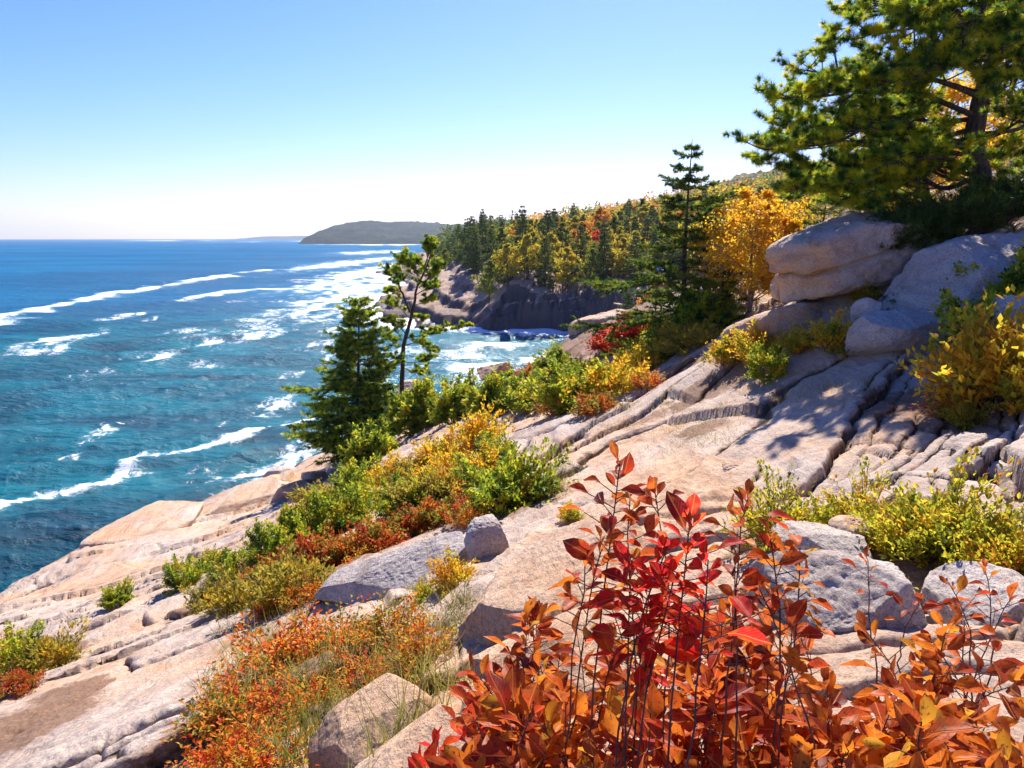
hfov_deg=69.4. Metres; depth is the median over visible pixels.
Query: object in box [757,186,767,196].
birch tree
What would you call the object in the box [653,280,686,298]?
birch tree
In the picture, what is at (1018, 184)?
juniper shrub
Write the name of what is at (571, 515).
golden shrub
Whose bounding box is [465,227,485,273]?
spruce tree
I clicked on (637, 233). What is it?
birch tree
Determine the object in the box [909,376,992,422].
huckleberry shrub
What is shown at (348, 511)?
olive shrub
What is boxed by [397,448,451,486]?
golden shrub
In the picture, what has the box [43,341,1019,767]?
grass
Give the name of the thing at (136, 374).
sea
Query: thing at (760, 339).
golden shrub
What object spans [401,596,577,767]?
chokeberry shrub
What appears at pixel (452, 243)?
spruce tree
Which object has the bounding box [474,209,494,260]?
spruce tree
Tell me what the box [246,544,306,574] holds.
reddening shrub
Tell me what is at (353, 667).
huckleberry shrub
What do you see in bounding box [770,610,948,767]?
chokeberry shrub
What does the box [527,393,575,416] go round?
huckleberry shrub
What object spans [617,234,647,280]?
spruce tree
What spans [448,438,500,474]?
golden shrub
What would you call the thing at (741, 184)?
birch tree
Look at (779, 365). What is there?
bayberry shrub
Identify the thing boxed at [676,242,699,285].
spruce tree
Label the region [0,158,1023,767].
bedrock ground
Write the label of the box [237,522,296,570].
bayberry shrub
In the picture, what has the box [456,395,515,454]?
golden shrub
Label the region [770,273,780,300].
granite boulder
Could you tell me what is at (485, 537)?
granite boulder
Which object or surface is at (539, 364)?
leafy bush
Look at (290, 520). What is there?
bayberry shrub
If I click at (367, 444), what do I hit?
leafy bush
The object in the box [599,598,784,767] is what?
chokeberry shrub
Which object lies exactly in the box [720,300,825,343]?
granite slab
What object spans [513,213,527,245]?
spruce tree
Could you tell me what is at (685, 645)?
chokeberry shrub
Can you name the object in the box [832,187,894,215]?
spruce tree
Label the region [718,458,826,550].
leafy shrub
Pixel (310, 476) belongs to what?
granite boulder
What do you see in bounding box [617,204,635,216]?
birch tree
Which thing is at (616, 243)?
birch tree
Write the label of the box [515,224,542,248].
birch tree
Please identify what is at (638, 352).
golden shrub
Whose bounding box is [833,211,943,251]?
juniper shrub
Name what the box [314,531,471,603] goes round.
granite boulder
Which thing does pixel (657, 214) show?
birch tree
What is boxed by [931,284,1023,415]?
golden shrub
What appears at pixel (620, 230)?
birch tree
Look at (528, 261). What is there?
birch tree
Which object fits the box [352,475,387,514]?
golden shrub
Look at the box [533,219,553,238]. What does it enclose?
birch tree
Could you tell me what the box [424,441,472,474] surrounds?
golden shrub
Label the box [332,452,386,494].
bayberry shrub
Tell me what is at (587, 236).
birch tree
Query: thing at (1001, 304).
granite boulder
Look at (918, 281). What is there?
granite boulder
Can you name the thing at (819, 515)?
leafy shrub
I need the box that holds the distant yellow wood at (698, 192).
[527,136,1021,220]
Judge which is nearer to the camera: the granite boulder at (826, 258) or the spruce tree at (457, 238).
the granite boulder at (826, 258)
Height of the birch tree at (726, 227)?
3.687 m
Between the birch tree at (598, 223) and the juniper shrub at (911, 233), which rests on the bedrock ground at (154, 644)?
the birch tree at (598, 223)
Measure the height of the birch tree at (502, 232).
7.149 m
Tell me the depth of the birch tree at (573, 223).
141.55 m
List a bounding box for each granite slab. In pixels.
[79,500,203,548]
[203,474,288,515]
[355,704,466,767]
[455,515,650,646]
[471,592,679,702]
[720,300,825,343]
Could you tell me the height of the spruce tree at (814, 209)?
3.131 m
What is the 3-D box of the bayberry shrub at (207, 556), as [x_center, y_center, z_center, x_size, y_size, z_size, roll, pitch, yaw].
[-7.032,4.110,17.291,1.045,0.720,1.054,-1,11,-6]
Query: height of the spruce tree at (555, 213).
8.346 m
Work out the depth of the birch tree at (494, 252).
119.76 m
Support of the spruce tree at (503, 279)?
on the bedrock ground at (154, 644)
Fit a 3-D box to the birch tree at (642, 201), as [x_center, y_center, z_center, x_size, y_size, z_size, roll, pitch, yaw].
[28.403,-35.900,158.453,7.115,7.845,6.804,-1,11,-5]
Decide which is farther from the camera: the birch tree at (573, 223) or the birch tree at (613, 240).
the birch tree at (573, 223)
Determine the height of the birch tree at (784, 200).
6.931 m
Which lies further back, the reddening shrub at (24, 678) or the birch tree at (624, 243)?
the birch tree at (624, 243)
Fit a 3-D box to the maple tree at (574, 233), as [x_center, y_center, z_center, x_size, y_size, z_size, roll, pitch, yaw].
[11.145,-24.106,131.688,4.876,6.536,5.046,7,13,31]
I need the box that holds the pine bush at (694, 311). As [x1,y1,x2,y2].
[664,270,748,342]
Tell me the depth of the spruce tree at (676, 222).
122.86 m
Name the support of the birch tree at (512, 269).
on the bedrock ground at (154, 644)
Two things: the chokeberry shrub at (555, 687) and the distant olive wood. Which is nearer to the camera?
the chokeberry shrub at (555, 687)
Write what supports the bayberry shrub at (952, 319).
on the bedrock ground at (154, 644)
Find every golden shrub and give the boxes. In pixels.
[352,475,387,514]
[364,444,404,489]
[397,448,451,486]
[405,420,472,466]
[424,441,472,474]
[425,543,479,597]
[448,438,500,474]
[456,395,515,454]
[555,497,586,525]
[566,349,650,397]
[597,345,641,378]
[615,335,666,374]
[695,326,741,367]
[730,315,787,365]
[774,319,819,355]
[795,304,861,353]
[894,287,1023,410]
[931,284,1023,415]
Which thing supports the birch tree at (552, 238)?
on the bedrock ground at (154, 644)
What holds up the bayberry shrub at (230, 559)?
on the bedrock ground at (154, 644)
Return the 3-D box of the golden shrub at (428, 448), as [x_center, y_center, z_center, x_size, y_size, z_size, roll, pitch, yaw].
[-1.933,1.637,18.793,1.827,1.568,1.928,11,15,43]
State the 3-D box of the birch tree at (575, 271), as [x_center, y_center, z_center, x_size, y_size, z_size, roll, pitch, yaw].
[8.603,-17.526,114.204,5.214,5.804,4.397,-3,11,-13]
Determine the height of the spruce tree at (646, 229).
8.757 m
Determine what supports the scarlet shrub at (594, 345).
on the bedrock ground at (154, 644)
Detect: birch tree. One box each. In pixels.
[437,248,453,268]
[454,239,465,253]
[468,259,506,302]
[479,224,497,253]
[489,227,517,252]
[491,242,523,283]
[492,237,517,261]
[492,241,520,267]
[504,219,517,235]
[511,233,544,279]
[513,243,540,279]
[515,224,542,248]
[517,232,544,260]
[526,219,539,234]
[532,231,562,272]
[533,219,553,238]
[543,238,563,272]
[549,221,574,249]
[549,256,581,277]
[550,246,583,292]
[560,242,583,263]
[565,215,583,234]
[568,232,595,258]
[573,248,608,290]
[579,214,588,221]
[585,233,611,267]
[590,221,607,239]
[599,233,632,274]
[605,216,622,234]
[605,237,638,278]
[606,228,617,243]
[609,209,618,218]
[609,226,632,239]
[610,210,624,221]
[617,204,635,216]
[623,217,648,242]
[627,230,651,264]
[628,204,650,234]
[631,198,658,222]
[641,241,675,272]
[646,209,660,226]
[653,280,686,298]
[659,206,674,214]
[672,201,779,290]
[685,186,833,311]
[721,182,754,204]
[741,217,808,304]
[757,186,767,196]
[763,179,776,189]
[778,196,789,209]
[785,174,946,226]
[796,194,814,219]
[802,208,815,222]
[813,73,1022,202]
[930,20,1023,170]
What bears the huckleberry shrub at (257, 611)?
on the bedrock ground at (154, 644)
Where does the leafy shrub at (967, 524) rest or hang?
on the bedrock ground at (154, 644)
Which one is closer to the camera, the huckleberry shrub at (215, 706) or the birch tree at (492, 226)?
the huckleberry shrub at (215, 706)
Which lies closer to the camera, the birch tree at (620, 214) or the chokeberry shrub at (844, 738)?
the chokeberry shrub at (844, 738)
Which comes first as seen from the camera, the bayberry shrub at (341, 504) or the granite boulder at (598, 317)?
the bayberry shrub at (341, 504)
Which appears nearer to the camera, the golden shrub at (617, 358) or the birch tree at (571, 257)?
the golden shrub at (617, 358)
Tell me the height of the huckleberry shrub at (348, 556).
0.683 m
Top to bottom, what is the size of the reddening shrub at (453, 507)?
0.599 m
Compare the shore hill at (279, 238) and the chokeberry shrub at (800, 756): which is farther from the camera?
the shore hill at (279, 238)
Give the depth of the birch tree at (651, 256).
107.45 m
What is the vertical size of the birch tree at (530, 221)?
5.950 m
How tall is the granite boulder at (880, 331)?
1.021 m
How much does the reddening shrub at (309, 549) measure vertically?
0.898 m
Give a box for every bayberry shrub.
[0,619,47,688]
[96,574,136,610]
[159,553,205,596]
[191,543,230,571]
[194,542,254,584]
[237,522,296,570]
[251,492,335,553]
[304,468,375,533]
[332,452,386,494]
[363,470,425,524]
[448,437,580,517]
[473,429,521,461]
[491,368,567,412]
[517,351,619,415]
[553,352,613,386]
[616,318,684,362]
[743,341,790,384]
[927,283,1023,346]
[946,238,1023,305]
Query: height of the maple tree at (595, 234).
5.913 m
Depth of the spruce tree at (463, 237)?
144.19 m
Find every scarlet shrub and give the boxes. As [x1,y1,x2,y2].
[585,322,612,353]
[595,310,651,353]
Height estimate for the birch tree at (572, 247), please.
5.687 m
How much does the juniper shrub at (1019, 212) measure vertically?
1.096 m
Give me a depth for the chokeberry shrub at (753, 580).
1.29 m
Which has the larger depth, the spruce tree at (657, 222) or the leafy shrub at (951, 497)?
the spruce tree at (657, 222)
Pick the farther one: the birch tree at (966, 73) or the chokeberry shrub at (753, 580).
the birch tree at (966, 73)
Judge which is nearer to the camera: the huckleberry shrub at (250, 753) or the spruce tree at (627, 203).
the huckleberry shrub at (250, 753)
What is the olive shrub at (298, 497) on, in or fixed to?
on the bedrock ground at (154, 644)
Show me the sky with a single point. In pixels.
(120, 119)
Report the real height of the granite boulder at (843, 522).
0.149 m
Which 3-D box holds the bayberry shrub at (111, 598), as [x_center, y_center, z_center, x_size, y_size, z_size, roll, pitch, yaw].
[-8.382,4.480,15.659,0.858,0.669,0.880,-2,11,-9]
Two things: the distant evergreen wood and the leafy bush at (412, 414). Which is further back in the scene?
the distant evergreen wood
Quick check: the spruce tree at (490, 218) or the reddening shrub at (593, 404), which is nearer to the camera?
the reddening shrub at (593, 404)
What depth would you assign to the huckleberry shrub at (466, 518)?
11.62 m
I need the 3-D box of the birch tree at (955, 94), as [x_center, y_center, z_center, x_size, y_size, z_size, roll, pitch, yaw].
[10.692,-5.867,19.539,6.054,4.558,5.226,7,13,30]
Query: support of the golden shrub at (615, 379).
on the bedrock ground at (154, 644)
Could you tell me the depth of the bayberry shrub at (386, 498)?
13.86 m
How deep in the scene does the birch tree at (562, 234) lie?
125.89 m
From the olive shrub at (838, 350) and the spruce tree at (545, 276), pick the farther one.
the spruce tree at (545, 276)
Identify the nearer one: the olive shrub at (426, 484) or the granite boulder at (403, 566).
the granite boulder at (403, 566)
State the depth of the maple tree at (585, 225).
137.59 m
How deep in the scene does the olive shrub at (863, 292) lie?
14.16 m
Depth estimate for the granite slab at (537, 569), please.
5.15 m
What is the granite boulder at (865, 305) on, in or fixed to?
on the bedrock ground at (154, 644)
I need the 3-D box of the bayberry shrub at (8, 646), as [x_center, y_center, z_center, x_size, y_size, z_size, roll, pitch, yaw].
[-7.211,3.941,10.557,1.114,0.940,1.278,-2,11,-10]
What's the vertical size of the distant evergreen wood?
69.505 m
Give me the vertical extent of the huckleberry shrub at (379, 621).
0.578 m
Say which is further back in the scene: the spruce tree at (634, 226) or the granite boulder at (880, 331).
the spruce tree at (634, 226)
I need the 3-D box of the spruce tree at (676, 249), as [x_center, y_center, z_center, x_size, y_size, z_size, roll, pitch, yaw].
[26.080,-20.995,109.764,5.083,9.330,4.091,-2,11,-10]
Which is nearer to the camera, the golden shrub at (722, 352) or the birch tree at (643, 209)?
the golden shrub at (722, 352)
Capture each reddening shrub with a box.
[0,666,48,700]
[225,560,273,589]
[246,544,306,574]
[275,518,361,571]
[325,517,414,563]
[354,505,438,540]
[395,489,461,536]
[448,493,498,516]
[504,358,533,377]
[567,387,622,416]
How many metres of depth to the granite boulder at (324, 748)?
3.94 m
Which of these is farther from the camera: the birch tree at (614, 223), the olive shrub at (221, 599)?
the birch tree at (614, 223)
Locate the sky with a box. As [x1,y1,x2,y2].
[0,0,1023,238]
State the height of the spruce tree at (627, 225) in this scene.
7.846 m
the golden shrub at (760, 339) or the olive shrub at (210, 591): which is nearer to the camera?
the olive shrub at (210, 591)
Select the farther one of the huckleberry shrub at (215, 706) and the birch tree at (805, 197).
the birch tree at (805, 197)
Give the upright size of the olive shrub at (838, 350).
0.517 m
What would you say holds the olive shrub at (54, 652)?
on the bedrock ground at (154, 644)
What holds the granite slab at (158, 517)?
on the bedrock ground at (154, 644)
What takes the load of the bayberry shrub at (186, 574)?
on the bedrock ground at (154, 644)
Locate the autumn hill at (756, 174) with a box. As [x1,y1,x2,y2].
[567,159,833,213]
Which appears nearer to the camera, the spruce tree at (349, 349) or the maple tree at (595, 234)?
the spruce tree at (349, 349)
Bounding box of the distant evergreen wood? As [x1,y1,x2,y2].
[434,124,1021,256]
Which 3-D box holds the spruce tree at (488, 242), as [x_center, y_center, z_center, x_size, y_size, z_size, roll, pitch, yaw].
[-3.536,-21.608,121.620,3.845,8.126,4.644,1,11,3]
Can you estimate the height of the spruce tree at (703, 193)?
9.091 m
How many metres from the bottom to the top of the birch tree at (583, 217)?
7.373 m
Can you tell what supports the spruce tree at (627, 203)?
on the bedrock ground at (154, 644)
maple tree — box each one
[507,224,537,245]
[563,230,584,248]
[570,221,591,234]
[585,206,612,227]
[585,229,606,248]
[635,285,654,304]
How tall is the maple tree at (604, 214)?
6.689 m
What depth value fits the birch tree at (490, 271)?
110.92 m
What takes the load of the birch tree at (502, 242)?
on the bedrock ground at (154, 644)
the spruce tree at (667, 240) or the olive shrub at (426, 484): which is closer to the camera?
the olive shrub at (426, 484)
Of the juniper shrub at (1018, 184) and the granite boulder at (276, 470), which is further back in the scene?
the granite boulder at (276, 470)
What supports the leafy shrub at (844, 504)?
on the bedrock ground at (154, 644)
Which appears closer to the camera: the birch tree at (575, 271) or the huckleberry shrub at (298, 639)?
the huckleberry shrub at (298, 639)
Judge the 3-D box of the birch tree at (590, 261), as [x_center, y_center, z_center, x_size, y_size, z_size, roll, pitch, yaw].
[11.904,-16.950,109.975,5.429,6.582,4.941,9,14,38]
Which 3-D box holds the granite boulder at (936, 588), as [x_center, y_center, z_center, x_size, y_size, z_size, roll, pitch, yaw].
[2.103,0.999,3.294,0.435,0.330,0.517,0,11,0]
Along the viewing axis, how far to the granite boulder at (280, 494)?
32.95 m
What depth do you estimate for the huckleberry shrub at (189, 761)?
4.63 m
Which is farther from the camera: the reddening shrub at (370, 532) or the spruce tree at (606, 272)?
the spruce tree at (606, 272)
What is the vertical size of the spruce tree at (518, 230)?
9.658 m
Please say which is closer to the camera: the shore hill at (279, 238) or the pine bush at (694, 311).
the pine bush at (694, 311)
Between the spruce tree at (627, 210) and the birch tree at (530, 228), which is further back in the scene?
the spruce tree at (627, 210)
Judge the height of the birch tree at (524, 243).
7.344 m
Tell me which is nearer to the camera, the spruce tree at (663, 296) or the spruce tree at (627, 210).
the spruce tree at (663, 296)
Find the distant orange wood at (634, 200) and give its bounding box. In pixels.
[526,138,1023,220]
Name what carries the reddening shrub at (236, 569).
on the bedrock ground at (154, 644)
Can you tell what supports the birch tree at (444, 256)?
on the bedrock ground at (154, 644)
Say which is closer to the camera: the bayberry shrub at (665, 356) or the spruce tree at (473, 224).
the bayberry shrub at (665, 356)
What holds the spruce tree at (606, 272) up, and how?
on the bedrock ground at (154, 644)
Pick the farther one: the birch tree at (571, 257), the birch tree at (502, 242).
the birch tree at (502, 242)
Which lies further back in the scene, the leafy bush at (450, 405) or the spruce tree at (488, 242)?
the spruce tree at (488, 242)
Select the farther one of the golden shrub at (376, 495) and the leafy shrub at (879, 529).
the golden shrub at (376, 495)
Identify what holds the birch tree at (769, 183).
on the bedrock ground at (154, 644)
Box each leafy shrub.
[406,576,438,604]
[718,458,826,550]
[763,490,859,523]
[802,456,919,524]
[837,446,1023,567]
[849,485,953,565]
[911,491,1023,588]
[931,508,1023,575]
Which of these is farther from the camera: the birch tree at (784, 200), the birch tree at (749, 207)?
the birch tree at (784, 200)
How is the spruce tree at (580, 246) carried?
on the bedrock ground at (154, 644)
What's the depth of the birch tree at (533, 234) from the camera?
118.14 m
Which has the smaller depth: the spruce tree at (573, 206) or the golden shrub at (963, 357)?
the golden shrub at (963, 357)
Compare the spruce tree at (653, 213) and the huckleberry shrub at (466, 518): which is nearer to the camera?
the huckleberry shrub at (466, 518)
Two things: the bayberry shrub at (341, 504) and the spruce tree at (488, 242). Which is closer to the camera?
the bayberry shrub at (341, 504)
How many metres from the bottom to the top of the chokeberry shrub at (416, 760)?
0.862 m
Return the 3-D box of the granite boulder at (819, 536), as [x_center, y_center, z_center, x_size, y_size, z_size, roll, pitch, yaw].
[1.747,0.918,4.173,0.479,0.238,0.581,0,11,0]
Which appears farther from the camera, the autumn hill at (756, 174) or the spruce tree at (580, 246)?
the autumn hill at (756, 174)
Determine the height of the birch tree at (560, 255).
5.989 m
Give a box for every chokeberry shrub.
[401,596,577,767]
[408,691,545,767]
[476,574,666,767]
[538,440,684,767]
[577,491,772,767]
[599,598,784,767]
[646,583,858,767]
[694,479,835,767]
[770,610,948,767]
[813,609,1023,767]
[841,545,1023,702]
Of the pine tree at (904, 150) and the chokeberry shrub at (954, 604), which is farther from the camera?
the pine tree at (904, 150)
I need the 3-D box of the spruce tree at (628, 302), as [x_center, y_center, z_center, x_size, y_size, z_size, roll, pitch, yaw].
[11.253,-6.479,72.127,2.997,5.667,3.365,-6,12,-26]
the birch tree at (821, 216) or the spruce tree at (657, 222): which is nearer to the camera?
the birch tree at (821, 216)
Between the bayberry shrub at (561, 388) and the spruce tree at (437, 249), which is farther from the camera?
the spruce tree at (437, 249)
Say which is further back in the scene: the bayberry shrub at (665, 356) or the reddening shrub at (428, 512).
the bayberry shrub at (665, 356)
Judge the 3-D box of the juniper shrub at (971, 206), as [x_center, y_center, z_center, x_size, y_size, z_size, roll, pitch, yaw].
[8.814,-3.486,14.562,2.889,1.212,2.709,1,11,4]
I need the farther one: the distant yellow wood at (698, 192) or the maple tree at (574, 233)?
the distant yellow wood at (698, 192)
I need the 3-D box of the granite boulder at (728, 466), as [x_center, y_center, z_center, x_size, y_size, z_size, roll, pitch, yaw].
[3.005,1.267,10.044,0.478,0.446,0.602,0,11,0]
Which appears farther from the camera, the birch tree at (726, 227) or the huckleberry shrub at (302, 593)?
the birch tree at (726, 227)
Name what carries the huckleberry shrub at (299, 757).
on the bedrock ground at (154, 644)
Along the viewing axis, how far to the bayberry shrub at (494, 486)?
12.24 m
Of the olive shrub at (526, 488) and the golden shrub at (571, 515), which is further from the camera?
the olive shrub at (526, 488)
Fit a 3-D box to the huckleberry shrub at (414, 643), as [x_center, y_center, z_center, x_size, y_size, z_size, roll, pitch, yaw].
[-0.661,1.901,5.226,0.963,0.557,0.904,2,11,11]
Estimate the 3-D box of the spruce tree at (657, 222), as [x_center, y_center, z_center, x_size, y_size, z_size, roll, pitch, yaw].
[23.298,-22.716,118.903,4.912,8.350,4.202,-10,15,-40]
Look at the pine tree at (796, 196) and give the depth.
17.88 m
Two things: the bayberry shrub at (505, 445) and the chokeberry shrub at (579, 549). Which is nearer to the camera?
the chokeberry shrub at (579, 549)
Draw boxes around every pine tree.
[372,234,473,393]
[721,0,1023,234]
[771,84,928,207]
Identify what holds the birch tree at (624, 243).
on the bedrock ground at (154, 644)
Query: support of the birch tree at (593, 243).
on the bedrock ground at (154, 644)
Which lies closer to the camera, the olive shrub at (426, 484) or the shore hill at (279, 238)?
the olive shrub at (426, 484)
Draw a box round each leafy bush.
[335,413,400,469]
[382,366,440,436]
[424,367,479,426]
[461,364,511,417]
[486,361,521,394]
[530,334,586,373]
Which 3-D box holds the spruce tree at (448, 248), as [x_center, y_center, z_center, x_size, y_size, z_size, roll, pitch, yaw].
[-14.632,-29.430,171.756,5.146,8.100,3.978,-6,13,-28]
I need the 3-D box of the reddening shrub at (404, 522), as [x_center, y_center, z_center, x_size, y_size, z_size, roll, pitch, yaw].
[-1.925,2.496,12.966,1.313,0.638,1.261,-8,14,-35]
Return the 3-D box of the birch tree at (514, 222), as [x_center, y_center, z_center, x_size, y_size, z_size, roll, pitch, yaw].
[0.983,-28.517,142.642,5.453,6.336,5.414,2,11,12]
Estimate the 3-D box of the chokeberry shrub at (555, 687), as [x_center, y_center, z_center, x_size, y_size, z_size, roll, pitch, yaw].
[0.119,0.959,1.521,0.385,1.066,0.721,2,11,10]
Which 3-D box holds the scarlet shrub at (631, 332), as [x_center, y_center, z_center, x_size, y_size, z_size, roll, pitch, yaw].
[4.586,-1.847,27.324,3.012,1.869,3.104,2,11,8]
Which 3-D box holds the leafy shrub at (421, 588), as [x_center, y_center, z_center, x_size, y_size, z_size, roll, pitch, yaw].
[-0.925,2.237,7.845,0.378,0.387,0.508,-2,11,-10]
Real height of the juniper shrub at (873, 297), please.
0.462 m
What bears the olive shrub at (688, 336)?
on the bedrock ground at (154, 644)
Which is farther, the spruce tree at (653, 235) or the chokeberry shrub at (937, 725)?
the spruce tree at (653, 235)
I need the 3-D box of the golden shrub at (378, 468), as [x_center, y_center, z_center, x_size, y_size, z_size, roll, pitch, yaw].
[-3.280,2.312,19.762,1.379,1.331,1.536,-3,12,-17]
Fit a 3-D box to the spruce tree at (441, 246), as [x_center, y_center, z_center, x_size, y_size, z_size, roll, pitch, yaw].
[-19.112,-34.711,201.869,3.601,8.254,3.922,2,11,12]
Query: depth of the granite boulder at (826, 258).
14.12 m
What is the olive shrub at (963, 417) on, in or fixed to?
on the bedrock ground at (154, 644)
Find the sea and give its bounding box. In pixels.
[0,239,568,592]
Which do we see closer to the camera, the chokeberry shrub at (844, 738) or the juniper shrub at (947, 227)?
the chokeberry shrub at (844, 738)
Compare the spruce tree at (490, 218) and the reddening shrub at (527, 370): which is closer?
the reddening shrub at (527, 370)
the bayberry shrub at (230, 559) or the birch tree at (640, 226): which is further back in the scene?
the birch tree at (640, 226)
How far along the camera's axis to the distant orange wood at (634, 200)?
204.34 m
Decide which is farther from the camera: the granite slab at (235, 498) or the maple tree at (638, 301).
the maple tree at (638, 301)
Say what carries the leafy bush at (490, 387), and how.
on the bedrock ground at (154, 644)
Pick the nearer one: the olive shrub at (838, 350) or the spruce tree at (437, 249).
the olive shrub at (838, 350)
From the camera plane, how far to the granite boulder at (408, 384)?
50.66 m
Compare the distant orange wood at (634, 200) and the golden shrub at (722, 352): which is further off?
the distant orange wood at (634, 200)
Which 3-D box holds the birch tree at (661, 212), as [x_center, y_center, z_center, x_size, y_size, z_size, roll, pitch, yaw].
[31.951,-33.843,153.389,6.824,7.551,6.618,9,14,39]
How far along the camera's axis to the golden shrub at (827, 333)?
13.36 m
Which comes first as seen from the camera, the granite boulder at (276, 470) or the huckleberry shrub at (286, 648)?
the huckleberry shrub at (286, 648)
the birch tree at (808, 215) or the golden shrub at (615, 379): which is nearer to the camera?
the golden shrub at (615, 379)
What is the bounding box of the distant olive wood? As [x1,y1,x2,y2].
[534,133,1023,219]
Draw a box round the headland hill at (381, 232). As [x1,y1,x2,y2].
[298,220,463,243]
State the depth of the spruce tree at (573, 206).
155.13 m
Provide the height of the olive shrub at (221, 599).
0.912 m
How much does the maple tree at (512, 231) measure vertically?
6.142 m
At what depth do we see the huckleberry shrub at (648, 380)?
18.96 m
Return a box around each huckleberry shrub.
[160,656,283,753]
[164,739,252,767]
[166,703,318,767]
[193,602,338,695]
[231,650,364,736]
[242,595,279,622]
[259,735,319,767]
[268,567,322,614]
[286,593,386,663]
[307,643,397,701]
[318,524,390,566]
[338,587,440,666]
[357,608,465,684]
[442,499,490,532]
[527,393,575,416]
[628,367,665,390]
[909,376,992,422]
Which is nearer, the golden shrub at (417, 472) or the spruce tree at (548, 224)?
the golden shrub at (417, 472)
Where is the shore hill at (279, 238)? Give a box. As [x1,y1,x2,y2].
[215,236,307,239]
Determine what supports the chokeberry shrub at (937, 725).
on the bedrock ground at (154, 644)
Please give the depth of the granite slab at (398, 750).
3.15 m
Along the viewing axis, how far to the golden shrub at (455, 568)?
7.68 m
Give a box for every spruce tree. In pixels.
[281,294,410,467]
[428,245,443,269]
[438,242,442,268]
[441,240,452,258]
[444,238,454,259]
[450,223,463,260]
[451,222,472,263]
[459,232,471,266]
[460,216,485,268]
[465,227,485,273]
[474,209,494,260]
[480,228,500,274]
[486,214,494,226]
[497,215,507,226]
[498,239,514,283]
[511,205,536,251]
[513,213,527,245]
[533,235,559,288]
[537,210,560,255]
[550,208,559,229]
[559,139,763,359]
[566,208,576,228]
[568,203,578,220]
[572,223,590,272]
[593,219,615,280]
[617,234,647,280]
[619,289,634,309]
[622,198,633,221]
[622,216,631,236]
[624,206,629,219]
[630,215,645,253]
[639,215,654,257]
[643,217,665,265]
[643,224,662,259]
[645,205,659,234]
[660,221,680,273]
[665,221,679,260]
[672,211,695,271]
[673,217,697,271]
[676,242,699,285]
[701,183,707,197]
[801,194,843,227]
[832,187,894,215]
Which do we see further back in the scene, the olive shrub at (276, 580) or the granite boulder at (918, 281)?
the granite boulder at (918, 281)
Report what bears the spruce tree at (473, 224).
on the bedrock ground at (154, 644)
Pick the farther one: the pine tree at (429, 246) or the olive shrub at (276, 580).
the pine tree at (429, 246)
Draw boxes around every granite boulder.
[262,465,295,477]
[270,480,313,503]
[301,471,327,482]
[308,673,435,767]
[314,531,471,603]
[396,379,433,393]
[464,514,508,561]
[476,362,510,381]
[568,309,625,336]
[722,462,741,471]
[742,549,927,633]
[765,210,946,302]
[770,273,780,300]
[771,520,871,557]
[828,515,875,544]
[845,308,950,355]
[850,297,881,322]
[878,232,1023,315]
[921,560,1023,627]
[985,295,1023,333]
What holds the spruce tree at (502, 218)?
on the bedrock ground at (154, 644)
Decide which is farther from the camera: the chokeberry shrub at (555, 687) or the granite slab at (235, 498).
the granite slab at (235, 498)
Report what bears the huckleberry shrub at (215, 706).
on the bedrock ground at (154, 644)
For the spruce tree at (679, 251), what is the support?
on the bedrock ground at (154, 644)
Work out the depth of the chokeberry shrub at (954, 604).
1.75 m
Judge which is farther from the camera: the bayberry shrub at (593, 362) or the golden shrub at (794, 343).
the bayberry shrub at (593, 362)
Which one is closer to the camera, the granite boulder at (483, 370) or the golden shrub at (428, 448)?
the golden shrub at (428, 448)
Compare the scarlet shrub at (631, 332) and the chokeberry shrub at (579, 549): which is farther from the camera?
the scarlet shrub at (631, 332)
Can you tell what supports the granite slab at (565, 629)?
on the bedrock ground at (154, 644)
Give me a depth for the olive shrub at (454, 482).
14.06 m
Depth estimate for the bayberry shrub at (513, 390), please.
24.15 m
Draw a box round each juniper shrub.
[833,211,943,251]
[865,197,980,241]
[870,291,895,309]
[874,176,1023,236]
[937,173,1023,225]
[942,164,1023,210]
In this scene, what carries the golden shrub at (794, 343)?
on the bedrock ground at (154, 644)
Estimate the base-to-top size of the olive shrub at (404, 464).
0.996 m
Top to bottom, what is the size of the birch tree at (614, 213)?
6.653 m
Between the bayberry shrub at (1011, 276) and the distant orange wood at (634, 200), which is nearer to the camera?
the bayberry shrub at (1011, 276)
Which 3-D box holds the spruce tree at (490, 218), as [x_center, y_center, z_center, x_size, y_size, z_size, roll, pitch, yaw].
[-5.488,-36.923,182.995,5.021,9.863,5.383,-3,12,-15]
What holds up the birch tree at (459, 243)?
on the bedrock ground at (154, 644)
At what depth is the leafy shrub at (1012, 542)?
3.53 m
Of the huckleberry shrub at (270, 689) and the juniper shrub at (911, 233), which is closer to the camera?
the huckleberry shrub at (270, 689)
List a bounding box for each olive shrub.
[0,612,91,683]
[179,576,224,615]
[193,558,266,623]
[226,537,337,621]
[272,478,337,516]
[275,504,351,537]
[377,453,431,482]
[378,468,453,515]
[409,457,485,512]
[502,474,558,506]
[643,313,722,357]
[825,337,853,359]
[844,280,884,302]
[932,398,1001,432]
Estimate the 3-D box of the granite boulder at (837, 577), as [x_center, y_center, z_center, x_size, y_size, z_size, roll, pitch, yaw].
[1.516,1.070,3.471,0.715,0.548,0.703,0,11,0]
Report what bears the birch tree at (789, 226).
on the bedrock ground at (154, 644)
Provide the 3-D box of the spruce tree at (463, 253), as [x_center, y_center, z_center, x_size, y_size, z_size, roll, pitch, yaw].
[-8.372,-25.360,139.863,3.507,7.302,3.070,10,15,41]
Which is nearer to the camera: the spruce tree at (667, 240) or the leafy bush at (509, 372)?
the leafy bush at (509, 372)

